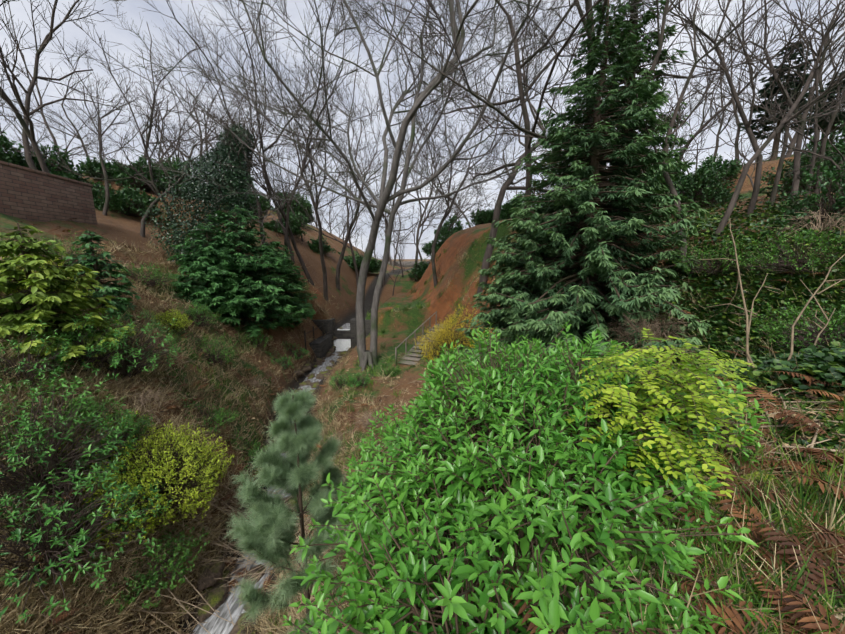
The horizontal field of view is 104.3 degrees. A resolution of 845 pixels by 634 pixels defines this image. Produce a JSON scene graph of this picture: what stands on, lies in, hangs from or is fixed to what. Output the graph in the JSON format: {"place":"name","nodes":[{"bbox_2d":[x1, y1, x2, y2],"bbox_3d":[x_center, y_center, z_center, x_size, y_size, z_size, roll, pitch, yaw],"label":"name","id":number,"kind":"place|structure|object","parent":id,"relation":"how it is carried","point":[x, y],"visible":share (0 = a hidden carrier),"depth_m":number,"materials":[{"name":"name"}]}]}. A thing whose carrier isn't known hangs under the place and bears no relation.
{"place":"outdoors","nodes":[
{"label":"outdoors","id":0,"kind":"place"},
{"bbox_2d":[0,150,844,633],"bbox_3d":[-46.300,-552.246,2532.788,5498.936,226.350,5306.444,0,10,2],"label":"terrain","id":1,"kind":"structure","parent":0,"point":[116,228],"depth_m":18.60,"materials":[{"name":"brown soil"}]},
{"bbox_2d":[0,161,96,224],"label":"boundary wall","id":2,"kind":"structure","parent":1,"relation":"on","point":[30,194],"depth_m":15.18,"materials":[{"name":"brick"}]},
{"bbox_2d":[0,226,138,365],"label":"gold conifer foliage","id":3,"kind":"object","parent":1,"relation":"on","point":[44,302],"visible":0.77,"depth_m":8.32,"materials":[{"name":"plant"}]},
{"bbox_2d":[0,257,234,555],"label":"spirea bush leaves","id":4,"kind":"object","parent":1,"relation":"on","point":[204,493],"visible":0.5,"depth_m":7.62,"materials":[{"name":"yellow plant"}]},
{"bbox_2d":[0,306,370,623],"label":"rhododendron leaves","id":5,"kind":"object","parent":1,"relation":"on","point":[18,531],"visible":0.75,"depth_m":6.49,"materials":[{"name":"green plant"}]},
{"bbox_2d":[64,205,317,336],"bbox_3d":[-10.722,-2.299,17.742,7.120,7.659,15.379,0,10,2],"label":"evergreen shrub","id":6,"kind":"object","parent":1,"relation":"on","point":[226,287],"visible":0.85,"depth_m":17.78,"materials":[{"name":"green plant"}]},
{"bbox_2d":[126,85,313,272],"bbox_3d":[-14.441,-10.584,25.258,11.091,15.974,17.684,0,10,2],"label":"ivy tree","id":7,"kind":"object","parent":1,"relation":"on","point":[208,163],"depth_m":20.13,"materials":[{"name":"green plant"}]},
{"bbox_2d":[176,327,352,633],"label":"stream rocks","id":8,"kind":"object","parent":1,"relation":"on","point":[214,597],"visible":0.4,"depth_m":7.91,"materials":[{"name":"grey stone"}]},
{"bbox_2d":[193,323,350,633],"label":"stream","id":9,"kind":"structure","parent":1,"relation":"on","point":[215,625],"depth_m":7.99,"materials":[{"name":"liquid"}]},
{"bbox_2d":[223,388,366,633],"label":"pine sapling","id":10,"kind":"object","parent":1,"relation":"on","point":[274,474],"depth_m":4.15,"materials":[{"name":"green plant"}]},
{"bbox_2d":[304,322,323,349],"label":"fence posts","id":11,"kind":"object","parent":1,"relation":"on","point":[313,335],"visible":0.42,"depth_m":24.41,"materials":[{"name":"brown wood"}]},
{"bbox_2d":[309,318,370,358],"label":"weir wall","id":12,"kind":"structure","parent":1,"relation":"on","point":[322,345],"depth_m":26.48,"materials":[{"name":"concrete"}]},
{"bbox_2d":[388,261,428,266],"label":"field wall","id":13,"kind":"structure","parent":1,"relation":"on","point":[407,263],"depth_m":74.92,"materials":[{"name":"beige stone"}]},
{"bbox_2d":[396,312,437,357],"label":"timber step rails","id":14,"kind":"object","parent":1,"relation":"on","point":[422,339],"visible":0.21,"depth_m":21.29,"materials":[{"name":"grey wood"}]},
{"bbox_2d":[395,311,445,364],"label":"timber steps","id":15,"kind":"structure","parent":1,"relation":"on","point":[413,353],"depth_m":20.39,"materials":[{"name":"grey wood"}]},
{"bbox_2d":[0,230,844,633],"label":"dead grass tufts","id":16,"kind":"object","parent":1,"relation":"on","point":[16,610],"visible":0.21,"depth_m":7.32,"materials":[{"name":"brown plant"}]},
{"bbox_2d":[9,0,732,370],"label":"tree","id":17,"kind":"object","parent":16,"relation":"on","point":[432,28],"depth_m":17.02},
{"bbox_2d":[0,0,844,300],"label":"trees","id":18,"kind":"object","parent":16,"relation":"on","point":[829,28],"depth_m":20.96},
{"bbox_2d":[0,121,844,278],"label":"trees","id":19,"kind":"object","parent":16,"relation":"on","point":[137,196],"depth_m":21.60,"materials":[{"name":"green plant"}]},
{"bbox_2d":[0,225,844,613],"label":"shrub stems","id":20,"kind":"object","parent":1,"relation":"on","point":[54,467],"visible":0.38,"depth_m":7.09,"materials":[{"name":"plant"}]},
{"bbox_2d":[0,231,844,633],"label":"grass tufts","id":21,"kind":"object","parent":1,"relation":"on","point":[828,507],"visible":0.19,"depth_m":2.19,"materials":[{"name":"green plant"}]},
{"bbox_2d":[0,218,844,633],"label":"dead bracken fronds","id":22,"kind":"object","parent":1,"relation":"on","point":[806,620],"visible":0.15,"depth_m":2.01,"materials":[{"name":"brown plant"}]},
{"bbox_2d":[0,224,844,614],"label":"green bush leaves","id":23,"kind":"object","parent":1,"relation":"on","point":[774,330],"visible":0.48,"depth_m":7.50,"materials":[{"name":"green plant"}]},
{"bbox_2d":[0,234,844,633],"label":"fallen sticks","id":24,"kind":"object","parent":1,"relation":"on","point":[242,558],"visible":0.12,"depth_m":7.17,"materials":[{"name":"brown wood"}]},
{"bbox_2d":[0,244,844,633],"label":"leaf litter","id":25,"kind":"object","parent":1,"relation":"on","point":[104,628],"visible":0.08,"depth_m":6.66,"materials":[{"name":"brown plant"}]},
{"bbox_2d":[414,304,494,367],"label":"forsythia flowers","id":26,"kind":"object","parent":1,"relation":"on","point":[437,336],"visible":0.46,"depth_m":18.78,"materials":[{"name":"yellow plant"}]},
{"bbox_2d":[118,200,844,456],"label":"dead bush twigs","id":27,"kind":"object","parent":1,"relation":"on","point":[660,335],"visible":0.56,"depth_m":9.75,"materials":[{"name":"brown plant"}]},
{"bbox_2d":[282,321,773,633],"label":"laurel bush","id":28,"kind":"object","parent":1,"relation":"on","point":[552,612],"depth_m":2.05,"materials":[{"name":"green plant"}]},
{"bbox_2d":[449,0,719,378],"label":"conifer tree","id":29,"kind":"object","parent":1,"relation":"on","point":[600,264],"visible":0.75,"depth_m":11.01,"materials":[{"name":"green plant"}]},
{"bbox_2d":[584,333,748,489],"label":"robinia leafstalks","id":30,"kind":"object","parent":1,"relation":"on","point":[724,427],"visible":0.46,"depth_m":2.43,"materials":[{"name":"green plant"}]},
{"bbox_2d":[565,328,765,501],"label":"robinia leaves","id":31,"kind":"object","parent":30,"relation":"attached to","point":[623,421],"visible":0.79,"depth_m":2.32,"materials":[{"name":"yellow plant"}]},
{"bbox_2d":[589,194,844,633],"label":"ground ivy leaves","id":32,"kind":"object","parent":1,"relation":"on","point":[808,358],"visible":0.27,"depth_m":8.13,"materials":[{"name":"green plant"}]},
{"bbox_2d":[689,470,778,506],"bbox_3d":[2.436,1.480,2.570,0.870,0.460,0.439,-1,10,-7],"label":"mossy stump root","id":33,"kind":"object","parent":1,"relation":"on","point":[756,474],"visible":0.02,"depth_m":2.58,"materials":[{"name":"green plant"}]},
{"bbox_2d":[716,491,759,551],"bbox_3d":[2.352,1.516,2.359,1.167,0.366,0.341,-7,12,-33],"label":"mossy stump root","id":34,"kind":"object","parent":1,"relation":"on","point":[732,513],"visible":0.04,"depth_m":2.35,"materials":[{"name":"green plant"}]},
{"bbox_2d":[701,218,844,386],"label":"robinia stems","id":35,"kind":"object","parent":1,"relation":"on","point":[749,359],"visible":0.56,"depth_m":4.83,"materials":[{"name":"plant"}]},
{"bbox_2d":[764,504,796,572],"bbox_3d":[2.483,1.524,2.271,0.300,0.308,1.069,8,13,39],"label":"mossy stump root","id":36,"kind":"object","parent":1,"relation":"on","point":[782,527],"depth_m":2.27,"materials":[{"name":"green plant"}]},
{"bbox_2d":[733,519,844,537],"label":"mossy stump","id":37,"kind":"object","parent":1,"relation":"on","point":[797,528],"visible":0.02,"depth_m":2.11,"materials":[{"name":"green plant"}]},
{"bbox_2d":[0,0,844,370],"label":"conifer","id":38,"kind":"object","parent":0,"point":[608,208],"depth_m":11.69,"materials":[{"name":"green plant"}]},
{"bbox_2d":[738,41,844,139],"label":"pine tree","id":39,"kind":"object","parent":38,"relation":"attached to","point":[789,91],"visible":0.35,"depth_m":27.21,"materials":[{"name":"green plant"}]},
{"bbox_2d":[0,0,844,258],"label":"sky","id":40,"kind":"structure","parent":0,"point":[72,33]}
]}

